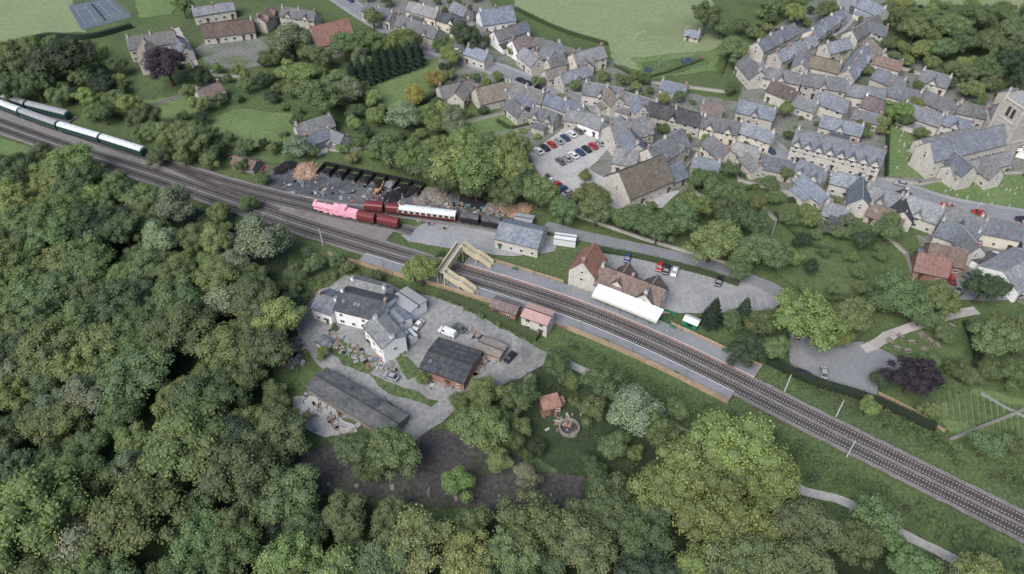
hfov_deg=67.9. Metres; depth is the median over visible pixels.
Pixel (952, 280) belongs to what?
parked car
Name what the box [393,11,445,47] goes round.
terraced houses
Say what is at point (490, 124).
garden lawn
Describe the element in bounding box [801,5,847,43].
terraced houses
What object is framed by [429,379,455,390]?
building materials
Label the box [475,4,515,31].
white house
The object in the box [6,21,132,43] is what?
hedge
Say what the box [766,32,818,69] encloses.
terraced houses
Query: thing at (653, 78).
garden lawn
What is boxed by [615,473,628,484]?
sycamore tree
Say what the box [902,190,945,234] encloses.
terraced houses
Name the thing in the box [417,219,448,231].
yard stores
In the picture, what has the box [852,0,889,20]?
stone cottage
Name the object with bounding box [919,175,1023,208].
garden lawn
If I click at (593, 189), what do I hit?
ash tree
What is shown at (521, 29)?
stone cottage
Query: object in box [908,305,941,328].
oak tree
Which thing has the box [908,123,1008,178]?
parish church
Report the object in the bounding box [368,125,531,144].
stone wall
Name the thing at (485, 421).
oak tree
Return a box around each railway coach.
[0,94,27,108]
[0,99,21,115]
[18,108,58,129]
[24,100,71,119]
[56,121,101,141]
[98,134,147,155]
[397,203,457,220]
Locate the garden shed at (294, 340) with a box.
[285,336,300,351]
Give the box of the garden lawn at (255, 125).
[205,109,294,146]
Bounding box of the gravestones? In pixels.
[896,126,1022,206]
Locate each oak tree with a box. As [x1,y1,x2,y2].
[0,50,30,77]
[0,75,21,100]
[0,155,30,187]
[0,222,10,238]
[0,302,20,347]
[0,421,22,456]
[2,221,42,251]
[5,37,21,49]
[7,269,81,315]
[11,67,55,103]
[11,297,58,333]
[20,43,39,56]
[21,213,76,251]
[21,369,61,403]
[27,140,52,162]
[31,440,70,467]
[42,34,57,45]
[44,86,73,107]
[46,67,61,79]
[51,81,70,89]
[55,441,92,477]
[62,275,104,302]
[67,63,91,87]
[71,426,109,455]
[73,161,107,182]
[84,350,122,382]
[86,196,115,213]
[87,490,124,510]
[88,347,174,406]
[88,548,141,573]
[92,99,114,124]
[93,171,117,187]
[93,395,145,434]
[94,211,145,248]
[99,169,131,206]
[101,89,125,105]
[103,305,150,344]
[106,56,129,72]
[109,80,129,90]
[113,293,167,320]
[116,240,153,262]
[118,181,162,211]
[122,248,170,282]
[125,101,161,129]
[129,128,145,143]
[129,198,157,228]
[130,303,216,365]
[138,120,170,143]
[141,217,171,241]
[142,556,185,573]
[146,147,165,166]
[151,270,201,313]
[154,142,175,158]
[155,257,195,284]
[164,551,235,573]
[167,501,222,567]
[168,272,191,290]
[169,0,194,18]
[170,124,212,160]
[175,489,216,531]
[176,110,187,120]
[194,427,285,512]
[197,143,220,162]
[197,215,212,223]
[198,153,220,170]
[202,126,219,136]
[208,502,259,534]
[209,140,224,155]
[211,62,223,73]
[212,92,224,106]
[223,358,268,396]
[224,130,233,141]
[229,280,278,330]
[231,273,280,298]
[232,93,244,102]
[232,157,248,173]
[233,137,254,155]
[234,262,269,281]
[238,194,259,211]
[247,463,320,528]
[254,405,311,470]
[256,170,270,185]
[258,47,283,67]
[259,379,287,397]
[261,393,292,411]
[265,36,275,48]
[267,68,276,79]
[271,83,281,92]
[276,453,295,464]
[277,282,287,295]
[278,130,290,138]
[282,501,329,545]
[288,279,302,291]
[289,113,304,124]
[290,106,302,112]
[291,77,343,115]
[296,41,315,61]
[297,269,310,278]
[303,252,325,273]
[306,145,320,159]
[309,46,334,66]
[320,69,361,90]
[320,488,366,545]
[327,250,345,267]
[328,31,360,61]
[331,432,377,472]
[343,103,366,116]
[351,133,369,149]
[351,530,414,573]
[352,457,388,483]
[359,80,370,92]
[362,6,384,29]
[363,132,405,168]
[367,32,389,50]
[368,492,407,538]
[380,0,392,7]
[397,131,405,140]
[399,29,424,45]
[403,150,446,184]
[428,160,457,194]
[431,96,442,103]
[432,38,446,49]
[447,0,461,3]
[447,404,512,453]
[448,390,473,409]
[449,503,493,539]
[457,173,497,200]
[476,131,499,155]
[482,35,490,41]
[482,524,546,573]
[488,177,523,208]
[492,405,517,425]
[500,379,541,413]
[501,426,525,450]
[502,167,541,200]
[516,564,545,573]
[521,173,560,208]
[531,75,546,84]
[537,190,561,212]
[544,346,572,384]
[549,194,577,224]
[558,507,619,573]
[563,497,595,522]
[577,196,614,226]
[578,168,592,180]
[578,393,606,427]
[580,365,629,400]
[588,466,614,489]
[588,471,633,530]
[597,429,631,459]
[607,500,678,564]
[610,204,629,227]
[615,73,630,83]
[616,203,653,233]
[633,212,678,244]
[638,72,651,85]
[644,455,665,474]
[645,86,653,94]
[645,201,657,208]
[655,123,669,134]
[659,197,698,236]
[666,396,688,421]
[671,90,686,102]
[686,181,694,190]
[688,168,717,189]
[691,0,723,35]
[696,531,778,573]
[703,175,734,200]
[710,17,728,38]
[710,195,749,225]
[713,170,723,180]
[719,35,749,63]
[722,160,739,178]
[724,81,738,94]
[724,254,752,279]
[729,16,751,35]
[730,233,783,268]
[741,207,770,234]
[743,307,777,335]
[747,26,760,39]
[761,175,780,191]
[761,335,791,358]
[763,0,786,13]
[763,12,778,22]
[767,241,794,271]
[768,536,838,573]
[770,495,845,556]
[778,211,799,226]
[779,165,794,177]
[783,130,794,138]
[799,281,814,292]
[802,18,811,27]
[810,227,822,238]
[814,0,839,16]
[816,246,830,257]
[823,516,885,570]
[826,281,839,295]
[832,225,852,239]
[832,295,875,331]
[846,491,906,546]
[851,267,868,279]
[853,279,872,293]
[860,126,872,138]
[862,65,874,76]
[866,287,898,313]
[872,250,887,261]
[872,271,935,316]
[873,213,904,241]
[880,35,897,50]
[882,210,901,224]
[883,268,903,276]
[885,541,939,573]
[888,51,900,58]
[890,8,913,34]
[893,113,916,128]
[896,16,932,44]
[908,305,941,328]
[912,80,927,90]
[912,127,930,138]
[918,351,941,367]
[922,9,946,26]
[929,0,943,7]
[929,37,958,58]
[932,13,972,37]
[932,68,949,74]
[933,323,955,343]
[933,556,962,573]
[943,60,957,74]
[943,357,973,378]
[944,6,962,15]
[947,76,958,89]
[950,28,984,56]
[953,62,980,82]
[960,1,998,27]
[961,367,985,384]
[968,318,1023,358]
[968,429,1013,458]
[969,98,985,105]
[974,54,1005,78]
[977,29,1011,55]
[978,354,1003,378]
[979,74,1003,91]
[983,52,1000,61]
[986,312,1023,340]
[993,1,1010,8]
[993,6,999,14]
[997,7,1017,19]
[997,16,1023,46]
[999,357,1023,389]
[1005,430,1023,454]
[1009,329,1023,354]
[1012,43,1023,51]
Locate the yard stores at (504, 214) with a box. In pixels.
[412,197,506,216]
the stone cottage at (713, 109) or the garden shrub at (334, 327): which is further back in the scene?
the stone cottage at (713, 109)
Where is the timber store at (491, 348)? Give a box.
[474,335,507,362]
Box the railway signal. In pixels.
[845,438,856,456]
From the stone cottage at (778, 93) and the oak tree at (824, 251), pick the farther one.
the stone cottage at (778, 93)
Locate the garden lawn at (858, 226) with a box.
[821,221,896,254]
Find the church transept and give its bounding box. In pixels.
[942,150,977,190]
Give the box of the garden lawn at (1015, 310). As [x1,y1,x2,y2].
[972,304,1023,366]
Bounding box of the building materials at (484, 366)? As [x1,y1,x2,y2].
[473,334,496,376]
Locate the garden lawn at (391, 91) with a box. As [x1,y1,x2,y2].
[368,57,441,108]
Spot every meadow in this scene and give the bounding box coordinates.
[0,0,85,41]
[135,0,174,17]
[514,0,722,70]
[913,0,1023,11]
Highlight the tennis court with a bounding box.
[69,0,131,29]
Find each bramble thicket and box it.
[194,209,402,296]
[443,295,535,341]
[537,383,639,477]
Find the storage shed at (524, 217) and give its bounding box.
[514,212,534,222]
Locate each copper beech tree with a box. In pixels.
[141,44,187,85]
[879,355,947,396]
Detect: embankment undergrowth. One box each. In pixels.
[567,337,1023,573]
[777,372,1023,494]
[879,396,1023,480]
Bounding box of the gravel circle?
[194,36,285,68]
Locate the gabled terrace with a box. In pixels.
[787,124,886,180]
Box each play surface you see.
[643,67,652,71]
[681,58,692,64]
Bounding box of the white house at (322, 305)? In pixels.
[310,288,338,324]
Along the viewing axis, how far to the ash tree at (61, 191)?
240.00 m
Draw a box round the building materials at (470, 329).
[465,325,481,338]
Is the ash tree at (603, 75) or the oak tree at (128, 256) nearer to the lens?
the oak tree at (128, 256)
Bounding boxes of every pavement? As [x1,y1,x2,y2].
[330,0,698,135]
[757,0,856,65]
[765,140,1023,222]
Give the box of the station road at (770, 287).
[545,222,808,344]
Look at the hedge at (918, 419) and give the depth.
195.36 m
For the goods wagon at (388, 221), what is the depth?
240.70 m
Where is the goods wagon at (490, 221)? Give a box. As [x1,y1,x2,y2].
[481,214,501,227]
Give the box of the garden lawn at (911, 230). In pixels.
[904,227,927,235]
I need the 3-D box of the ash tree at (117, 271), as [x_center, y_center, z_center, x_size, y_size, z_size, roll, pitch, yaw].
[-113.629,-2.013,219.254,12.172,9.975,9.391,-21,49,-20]
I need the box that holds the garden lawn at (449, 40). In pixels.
[445,34,456,44]
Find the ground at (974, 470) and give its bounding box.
[0,0,1023,573]
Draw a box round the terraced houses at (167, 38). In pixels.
[125,26,176,61]
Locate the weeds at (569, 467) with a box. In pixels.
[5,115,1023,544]
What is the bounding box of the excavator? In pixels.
[374,181,388,194]
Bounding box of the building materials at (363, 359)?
[323,328,398,373]
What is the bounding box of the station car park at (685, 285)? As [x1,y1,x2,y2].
[603,248,779,313]
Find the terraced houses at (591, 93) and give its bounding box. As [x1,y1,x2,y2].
[581,78,621,105]
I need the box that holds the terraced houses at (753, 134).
[736,118,776,152]
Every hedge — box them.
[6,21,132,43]
[110,111,220,140]
[208,139,283,151]
[365,90,436,112]
[436,287,540,340]
[496,118,529,128]
[515,6,607,45]
[589,244,739,285]
[614,58,702,77]
[719,53,729,74]
[740,180,763,190]
[766,357,937,432]
[773,210,842,254]
[796,286,864,302]
[803,202,879,251]
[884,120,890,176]
[955,318,980,382]
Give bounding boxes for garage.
[388,303,412,330]
[395,286,427,321]
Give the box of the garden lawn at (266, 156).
[244,147,290,162]
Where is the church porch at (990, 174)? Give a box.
[974,155,1004,189]
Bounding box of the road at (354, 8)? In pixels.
[335,0,595,109]
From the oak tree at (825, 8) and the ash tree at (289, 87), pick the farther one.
the oak tree at (825, 8)
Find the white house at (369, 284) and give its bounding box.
[348,274,393,294]
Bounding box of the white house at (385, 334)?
[362,313,407,362]
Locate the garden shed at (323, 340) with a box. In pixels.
[314,334,332,349]
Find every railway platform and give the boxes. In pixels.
[359,253,734,401]
[464,256,760,378]
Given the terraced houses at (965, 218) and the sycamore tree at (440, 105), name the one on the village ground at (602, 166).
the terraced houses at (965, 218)
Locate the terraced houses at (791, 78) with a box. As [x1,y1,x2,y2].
[761,63,803,88]
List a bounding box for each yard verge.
[329,339,376,372]
[368,373,437,406]
[396,356,419,379]
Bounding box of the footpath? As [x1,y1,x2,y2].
[569,360,970,568]
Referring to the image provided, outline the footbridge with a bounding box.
[437,241,493,293]
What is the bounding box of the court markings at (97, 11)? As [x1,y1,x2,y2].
[74,0,120,23]
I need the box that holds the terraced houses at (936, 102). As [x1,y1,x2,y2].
[922,85,960,114]
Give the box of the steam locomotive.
[312,199,357,219]
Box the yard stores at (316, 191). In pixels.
[282,179,353,204]
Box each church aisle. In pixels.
[909,126,976,153]
[936,150,1014,187]
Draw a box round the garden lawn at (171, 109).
[140,95,206,118]
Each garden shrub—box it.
[268,274,276,279]
[289,263,300,269]
[306,290,313,297]
[330,271,337,278]
[330,323,337,331]
[434,249,443,257]
[466,111,472,117]
[477,312,483,319]
[532,133,541,139]
[568,397,580,406]
[585,348,592,356]
[598,353,606,361]
[670,387,682,395]
[688,99,696,103]
[738,171,745,177]
[772,429,781,437]
[787,197,796,202]
[788,447,801,458]
[795,438,808,447]
[805,471,819,482]
[810,446,820,461]
[813,460,822,471]
[833,195,841,202]
[834,474,843,487]
[864,415,875,418]
[880,485,890,494]
[895,421,906,430]
[900,504,912,511]
[916,498,927,512]
[926,516,938,524]
[932,432,942,444]
[935,532,941,540]
[947,440,962,450]
[948,449,958,454]
[950,533,962,546]
[953,458,963,468]
[980,530,993,541]
[995,550,1008,562]
[1007,547,1023,558]
[1013,476,1021,485]
[1014,567,1023,573]
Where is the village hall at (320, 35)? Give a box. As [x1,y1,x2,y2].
[308,18,352,57]
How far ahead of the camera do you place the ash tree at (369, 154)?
265.93 m
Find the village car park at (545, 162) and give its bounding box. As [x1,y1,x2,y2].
[530,129,678,209]
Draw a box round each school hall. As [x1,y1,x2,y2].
[603,154,674,205]
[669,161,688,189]
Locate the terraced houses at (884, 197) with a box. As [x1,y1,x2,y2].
[866,180,904,207]
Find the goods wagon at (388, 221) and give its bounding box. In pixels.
[376,214,401,228]
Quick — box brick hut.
[539,392,565,415]
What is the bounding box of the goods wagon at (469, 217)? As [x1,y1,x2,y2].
[459,211,480,224]
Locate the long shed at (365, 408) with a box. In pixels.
[305,367,408,432]
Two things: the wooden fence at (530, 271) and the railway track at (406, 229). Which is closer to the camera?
the wooden fence at (530, 271)
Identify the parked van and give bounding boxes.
[437,326,457,337]
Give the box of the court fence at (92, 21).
[65,0,131,29]
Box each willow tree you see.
[0,357,21,379]
[31,388,65,414]
[44,512,119,565]
[60,373,108,416]
[104,449,145,487]
[127,276,155,295]
[141,217,179,251]
[154,182,195,226]
[166,118,178,123]
[200,283,237,320]
[217,247,251,282]
[219,246,232,253]
[222,73,231,83]
[233,211,295,263]
[266,22,310,56]
[281,134,310,159]
[300,246,314,256]
[338,74,364,103]
[351,45,366,63]
[382,100,419,129]
[440,103,463,121]
[444,112,467,133]
[491,385,504,400]
[513,460,543,488]
[523,373,536,382]
[606,382,666,437]
[816,219,836,233]
[839,213,857,228]
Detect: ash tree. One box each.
[0,201,44,231]
[0,237,7,249]
[0,239,22,278]
[0,249,47,287]
[0,262,50,299]
[0,285,16,314]
[6,550,68,573]
[11,317,78,384]
[11,397,93,446]
[17,33,41,47]
[24,193,82,223]
[35,141,96,177]
[35,238,82,273]
[37,187,84,206]
[46,548,109,573]
[51,297,98,335]
[58,229,116,279]
[64,452,120,501]
[67,318,120,359]
[78,463,195,556]
[98,260,131,290]
[113,419,152,454]
[116,330,151,354]
[136,396,232,496]
[149,375,189,417]
[155,120,196,145]
[161,250,195,267]
[171,148,191,165]
[171,222,208,253]
[179,84,195,96]
[187,95,211,110]
[188,359,213,383]
[189,319,256,374]
[193,257,240,294]
[194,250,220,267]
[197,221,233,255]
[201,522,262,573]
[205,200,232,223]
[218,221,233,230]
[227,405,269,428]
[236,77,253,94]
[238,70,250,78]
[266,141,277,154]
[277,102,289,110]
[281,79,299,97]
[285,406,311,425]
[306,543,360,573]
[317,66,326,75]
[319,537,366,568]
[335,143,348,153]
[338,30,376,52]
[338,259,355,272]
[344,151,358,163]
[365,107,385,122]
[365,151,381,159]
[368,423,421,482]
[372,501,460,573]
[378,103,389,110]
[390,139,429,175]
[407,134,417,144]
[412,128,426,139]
[420,135,453,151]
[424,115,447,134]
[441,68,455,79]
[441,79,451,84]
[446,124,489,150]
[450,144,501,196]
[466,373,506,405]
[469,398,491,409]
[470,72,480,82]
[485,444,514,473]
[491,70,503,79]
[492,487,573,558]
[494,127,532,156]
[506,45,512,54]
[510,417,532,442]
[556,93,570,99]
[563,371,583,390]
[568,180,614,211]
[569,80,580,91]
[598,69,610,81]
[614,80,625,87]
[624,460,688,521]
[626,443,643,460]
[629,71,642,80]
[639,91,652,97]
[645,410,684,453]
[678,190,713,216]
[681,217,743,262]
[681,429,689,435]
[729,188,752,203]
[749,194,767,211]
[755,9,767,19]
[762,22,773,33]
[763,190,784,204]
[778,99,795,117]
[799,204,819,214]
[800,208,822,227]
[856,119,871,129]
[859,394,882,415]
[875,116,891,125]
[876,124,889,134]
[895,40,908,51]
[899,44,909,52]
[903,45,911,54]
[916,401,942,417]
[923,28,942,42]
[923,278,961,322]
[924,55,942,69]
[943,0,953,9]
[953,4,966,9]
[957,80,986,99]
[969,46,980,52]
[977,23,988,30]
[977,92,990,100]
[983,25,997,34]
[987,20,998,25]
[1008,1,1017,10]
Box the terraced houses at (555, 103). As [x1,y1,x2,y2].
[541,89,588,123]
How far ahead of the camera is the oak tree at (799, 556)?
152.78 m
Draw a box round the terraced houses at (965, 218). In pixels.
[933,202,989,236]
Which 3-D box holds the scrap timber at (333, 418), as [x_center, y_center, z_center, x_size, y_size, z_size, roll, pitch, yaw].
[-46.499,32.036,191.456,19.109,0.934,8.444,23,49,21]
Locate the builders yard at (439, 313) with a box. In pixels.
[305,275,548,430]
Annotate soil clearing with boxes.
[295,429,584,512]
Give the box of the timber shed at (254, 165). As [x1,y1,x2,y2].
[230,155,261,174]
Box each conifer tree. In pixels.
[346,59,359,81]
[354,57,368,81]
[363,56,376,84]
[371,49,384,81]
[379,47,392,78]
[387,43,403,75]
[396,43,409,73]
[403,40,416,69]
[411,36,425,66]
[698,298,723,332]
[735,297,752,324]
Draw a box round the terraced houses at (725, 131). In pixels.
[698,111,740,144]
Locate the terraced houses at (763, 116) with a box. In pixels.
[734,100,777,129]
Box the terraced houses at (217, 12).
[191,0,236,24]
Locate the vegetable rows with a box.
[947,389,1023,436]
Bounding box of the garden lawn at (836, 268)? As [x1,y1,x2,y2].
[766,208,866,293]
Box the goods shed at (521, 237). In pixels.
[494,218,547,257]
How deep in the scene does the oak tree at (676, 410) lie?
187.32 m
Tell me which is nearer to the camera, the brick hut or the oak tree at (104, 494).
the oak tree at (104, 494)
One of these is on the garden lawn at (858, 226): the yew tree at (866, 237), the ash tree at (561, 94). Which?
the yew tree at (866, 237)
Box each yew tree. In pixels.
[9,151,35,171]
[22,36,97,84]
[48,37,64,41]
[71,86,79,100]
[72,217,110,246]
[84,67,115,92]
[92,203,130,234]
[184,293,216,327]
[187,67,212,86]
[190,65,203,71]
[193,110,208,124]
[210,411,258,463]
[250,515,287,550]
[254,71,271,87]
[256,58,267,67]
[258,137,271,146]
[263,89,278,103]
[278,51,294,61]
[280,288,305,308]
[357,125,372,136]
[438,63,452,69]
[449,20,483,49]
[477,106,488,112]
[528,436,547,458]
[613,545,681,573]
[725,332,767,368]
[791,232,811,247]
[803,257,819,275]
[805,6,814,13]
[825,35,837,41]
[851,228,875,251]
[868,367,895,389]
[883,19,891,26]
[958,267,1014,304]
[993,47,1023,81]
[1008,70,1023,90]
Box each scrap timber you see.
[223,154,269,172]
[279,340,306,371]
[302,392,360,436]
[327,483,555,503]
[540,411,581,437]
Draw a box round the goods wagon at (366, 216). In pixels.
[356,210,376,223]
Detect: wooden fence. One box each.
[328,252,391,274]
[392,271,413,280]
[426,279,491,302]
[492,258,563,282]
[567,324,728,403]
[662,308,677,315]
[671,322,762,368]
[878,391,945,432]
[980,391,1023,416]
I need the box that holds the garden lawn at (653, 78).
[627,74,656,84]
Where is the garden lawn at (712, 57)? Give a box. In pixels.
[630,49,720,77]
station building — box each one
[567,242,607,292]
[593,261,669,307]
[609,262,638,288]
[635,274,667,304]
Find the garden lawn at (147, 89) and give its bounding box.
[97,72,169,108]
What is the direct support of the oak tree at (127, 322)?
on the woodland floor at (180, 366)
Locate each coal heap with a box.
[273,165,289,174]
[280,160,297,170]
[322,168,331,175]
[334,170,343,177]
[346,173,356,179]
[358,175,369,181]
[371,178,381,184]
[383,181,394,187]
[383,192,399,202]
[390,188,404,199]
[397,183,406,189]
[403,185,415,196]
[413,186,419,194]
[459,194,477,203]
[470,198,488,210]
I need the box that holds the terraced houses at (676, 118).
[646,101,703,137]
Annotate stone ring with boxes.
[558,418,579,437]
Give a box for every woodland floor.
[0,164,918,573]
[459,367,797,521]
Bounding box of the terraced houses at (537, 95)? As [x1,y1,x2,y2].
[508,78,545,107]
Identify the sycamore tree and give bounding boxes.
[0,40,16,58]
[0,175,31,197]
[0,184,34,213]
[0,375,30,412]
[0,457,93,573]
[20,159,44,185]
[26,174,58,196]
[26,193,45,218]
[38,348,93,381]
[70,86,96,104]
[79,184,102,205]
[81,102,97,120]
[85,43,110,68]
[112,73,125,81]
[114,93,142,111]
[190,263,210,293]
[230,64,243,74]
[250,296,308,335]
[251,527,323,573]
[272,58,317,84]
[316,345,328,360]
[346,114,362,130]
[364,88,380,106]
[366,107,384,127]
[383,27,415,49]
[400,253,441,286]
[415,371,431,384]
[416,103,439,123]
[428,144,467,189]
[433,100,451,115]
[438,527,492,573]
[439,44,460,62]
[440,465,475,503]
[480,78,494,85]
[480,143,537,180]
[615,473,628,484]
[630,80,641,90]
[655,91,670,103]
[655,433,726,507]
[670,462,771,546]
[674,541,709,573]
[687,409,787,488]
[701,134,709,139]
[736,497,791,556]
[739,441,801,512]
[754,31,767,38]
[772,286,850,352]
[784,2,806,22]
[788,248,805,265]
[828,330,856,347]
[844,251,860,261]
[882,100,914,124]
[891,5,911,13]
[893,0,912,6]
[902,55,914,66]
[907,96,924,105]
[909,39,933,63]
[924,3,938,11]
[949,549,1005,573]
[956,55,976,66]
[963,0,978,5]
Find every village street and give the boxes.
[759,0,852,70]
[769,143,1023,221]
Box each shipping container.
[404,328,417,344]
[553,232,576,247]
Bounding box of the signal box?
[520,302,555,336]
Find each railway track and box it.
[0,109,279,212]
[0,118,1023,523]
[0,126,1023,538]
[37,112,74,121]
[70,134,496,229]
[217,183,414,233]
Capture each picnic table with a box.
[903,348,912,353]
[907,339,915,344]
[917,331,925,337]
[933,342,941,348]
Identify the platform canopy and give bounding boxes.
[591,283,663,324]
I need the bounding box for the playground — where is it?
[640,54,708,73]
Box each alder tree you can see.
[0,327,32,367]
[0,401,38,437]
[0,443,39,484]
[49,162,102,194]
[62,202,97,236]
[81,277,152,323]
[164,367,253,416]
[236,324,296,366]
[369,269,382,280]
[534,545,565,573]
[581,453,607,472]
[584,482,594,511]
[723,308,742,333]
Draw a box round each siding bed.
[0,110,392,239]
[48,115,76,122]
[153,158,496,231]
[218,183,416,234]
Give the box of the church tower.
[988,88,1023,156]
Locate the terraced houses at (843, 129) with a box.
[817,114,864,141]
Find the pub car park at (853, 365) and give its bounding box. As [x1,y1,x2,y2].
[788,339,901,394]
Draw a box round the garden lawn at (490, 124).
[467,114,530,135]
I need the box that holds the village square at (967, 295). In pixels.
[960,233,1023,300]
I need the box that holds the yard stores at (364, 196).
[347,181,408,203]
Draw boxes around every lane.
[173,27,213,72]
[295,314,425,439]
[860,306,979,352]
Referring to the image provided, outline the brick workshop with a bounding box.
[418,337,482,389]
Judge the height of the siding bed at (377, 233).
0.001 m
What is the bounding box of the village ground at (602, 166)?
[357,0,1023,303]
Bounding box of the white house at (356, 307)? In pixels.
[333,285,397,329]
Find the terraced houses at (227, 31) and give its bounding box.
[201,15,256,44]
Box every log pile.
[293,169,306,179]
[295,161,316,170]
[302,167,320,180]
[414,195,430,205]
[419,186,442,199]
[429,193,451,207]
[482,202,499,213]
[497,200,512,211]
[503,204,522,218]
[517,202,532,213]
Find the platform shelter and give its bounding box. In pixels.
[489,296,521,321]
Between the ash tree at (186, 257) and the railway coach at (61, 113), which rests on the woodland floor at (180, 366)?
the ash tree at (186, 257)
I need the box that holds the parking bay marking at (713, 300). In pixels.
[668,294,767,308]
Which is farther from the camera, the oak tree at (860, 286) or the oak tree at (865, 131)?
the oak tree at (865, 131)
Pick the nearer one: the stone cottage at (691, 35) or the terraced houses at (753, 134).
the terraced houses at (753, 134)
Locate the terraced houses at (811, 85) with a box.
[799,69,848,98]
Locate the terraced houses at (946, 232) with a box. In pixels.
[931,215,982,245]
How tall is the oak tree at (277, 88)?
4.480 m
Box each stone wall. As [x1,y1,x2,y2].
[151,85,204,106]
[189,59,254,78]
[301,144,366,152]
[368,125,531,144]
[465,111,503,122]
[528,128,559,153]
[574,213,726,263]
[645,80,727,93]
[685,146,699,168]
[687,182,713,200]
[734,163,788,193]
[760,204,776,236]
[871,222,914,279]
[886,177,922,185]
[901,67,961,85]
[916,170,1023,184]
[948,408,1023,440]
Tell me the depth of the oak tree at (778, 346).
199.30 m
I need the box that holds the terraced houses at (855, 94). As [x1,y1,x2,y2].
[844,80,886,106]
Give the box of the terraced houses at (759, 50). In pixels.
[747,22,800,62]
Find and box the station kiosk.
[682,314,700,330]
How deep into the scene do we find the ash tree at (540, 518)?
159.55 m
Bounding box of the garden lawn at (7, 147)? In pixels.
[0,139,32,155]
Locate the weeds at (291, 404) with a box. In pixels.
[285,355,354,456]
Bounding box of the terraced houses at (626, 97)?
[614,88,661,119]
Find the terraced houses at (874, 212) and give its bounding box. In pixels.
[862,199,907,229]
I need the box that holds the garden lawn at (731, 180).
[719,170,763,187]
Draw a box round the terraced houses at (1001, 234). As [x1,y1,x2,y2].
[978,212,1023,249]
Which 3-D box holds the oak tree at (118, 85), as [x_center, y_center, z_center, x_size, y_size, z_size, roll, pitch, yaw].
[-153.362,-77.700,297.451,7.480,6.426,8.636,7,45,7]
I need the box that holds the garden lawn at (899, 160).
[888,120,924,177]
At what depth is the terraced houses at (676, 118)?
278.31 m
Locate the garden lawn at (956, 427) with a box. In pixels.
[937,388,1023,452]
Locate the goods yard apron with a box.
[402,222,555,255]
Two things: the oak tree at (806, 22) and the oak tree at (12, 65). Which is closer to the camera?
the oak tree at (12, 65)
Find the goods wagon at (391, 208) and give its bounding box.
[385,202,404,213]
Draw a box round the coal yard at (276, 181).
[265,162,466,215]
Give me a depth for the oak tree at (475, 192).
243.82 m
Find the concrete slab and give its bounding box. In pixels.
[293,395,356,436]
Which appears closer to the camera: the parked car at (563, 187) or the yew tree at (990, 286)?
the yew tree at (990, 286)
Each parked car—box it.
[382,371,399,381]
[412,318,424,331]
[452,322,466,333]
[502,350,516,363]
[515,77,524,82]
[521,80,532,85]
[533,147,543,154]
[534,85,545,89]
[540,144,550,151]
[546,140,556,147]
[553,137,563,144]
[554,181,561,186]
[555,157,565,164]
[558,185,567,191]
[560,134,570,140]
[561,154,572,161]
[561,189,573,196]
[567,130,576,137]
[568,151,578,158]
[573,128,583,134]
[574,148,585,155]
[581,145,591,152]
[588,142,598,149]
[594,139,604,146]
[623,252,631,262]
[655,261,663,271]
[662,264,670,274]
[670,266,678,277]
[714,275,723,286]
[769,147,776,153]
[797,368,811,374]
[820,365,828,379]
[894,180,908,187]
[948,273,956,284]
[954,282,961,293]
[963,270,973,278]
[971,209,986,215]
[1015,216,1023,221]
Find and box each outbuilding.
[910,248,952,281]
[923,242,968,275]
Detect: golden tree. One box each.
[404,83,424,103]
[424,71,445,88]
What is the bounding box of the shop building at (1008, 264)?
[969,246,1023,302]
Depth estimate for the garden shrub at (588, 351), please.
205.21 m
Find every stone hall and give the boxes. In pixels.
[601,111,654,155]
[607,114,645,156]
[611,143,639,171]
[638,127,691,165]
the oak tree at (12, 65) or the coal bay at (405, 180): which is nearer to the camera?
the coal bay at (405, 180)
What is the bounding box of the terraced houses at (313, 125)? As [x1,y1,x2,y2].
[293,111,335,136]
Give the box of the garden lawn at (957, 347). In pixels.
[882,322,968,364]
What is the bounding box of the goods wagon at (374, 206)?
[364,200,384,212]
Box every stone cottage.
[136,32,156,74]
[171,35,195,63]
[194,78,227,108]
[253,5,279,32]
[278,3,321,28]
[303,127,330,155]
[325,124,350,148]
[360,2,397,29]
[405,0,439,26]
[435,8,474,38]
[436,76,472,104]
[446,81,470,108]
[448,0,473,20]
[463,42,493,69]
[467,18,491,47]
[471,77,509,109]
[488,23,514,53]
[502,95,530,124]
[503,87,532,107]
[507,31,534,60]
[511,21,530,38]
[516,43,544,75]
[527,103,560,135]
[533,39,565,60]
[541,65,566,86]
[544,53,567,69]
[553,62,591,93]
[564,105,602,129]
[567,42,607,71]
[575,47,594,76]
[577,107,608,138]
[595,83,624,116]
[630,90,646,118]
[658,77,688,99]
[683,26,701,42]
[689,151,722,176]
[699,98,724,117]
[699,131,736,170]
[731,137,762,163]
[734,54,765,89]
[737,147,764,179]
[760,152,796,182]
[763,77,801,106]
[784,89,819,119]
[788,173,835,210]
[791,45,811,72]
[791,158,830,187]
[808,54,842,76]
[813,87,851,118]
[816,37,853,59]
[821,198,850,226]
[826,167,868,197]
[836,41,871,83]
[841,14,883,49]
[844,172,871,218]
[850,105,882,131]
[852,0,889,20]
[858,33,888,66]
[859,91,897,117]
[861,19,889,45]
[868,68,908,88]
[871,51,903,75]
[885,79,923,102]
[889,185,913,231]
[917,65,953,95]
[936,110,974,134]
[949,226,987,265]
[954,98,989,128]
[981,103,998,128]
[993,86,1020,103]
[1014,145,1023,158]
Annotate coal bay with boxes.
[316,161,336,177]
[329,164,350,180]
[344,167,362,182]
[357,169,375,185]
[366,172,387,186]
[379,174,399,189]
[391,177,412,193]
[404,179,424,195]
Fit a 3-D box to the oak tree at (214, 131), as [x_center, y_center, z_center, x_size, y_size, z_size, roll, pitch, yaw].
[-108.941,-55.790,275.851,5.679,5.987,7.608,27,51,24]

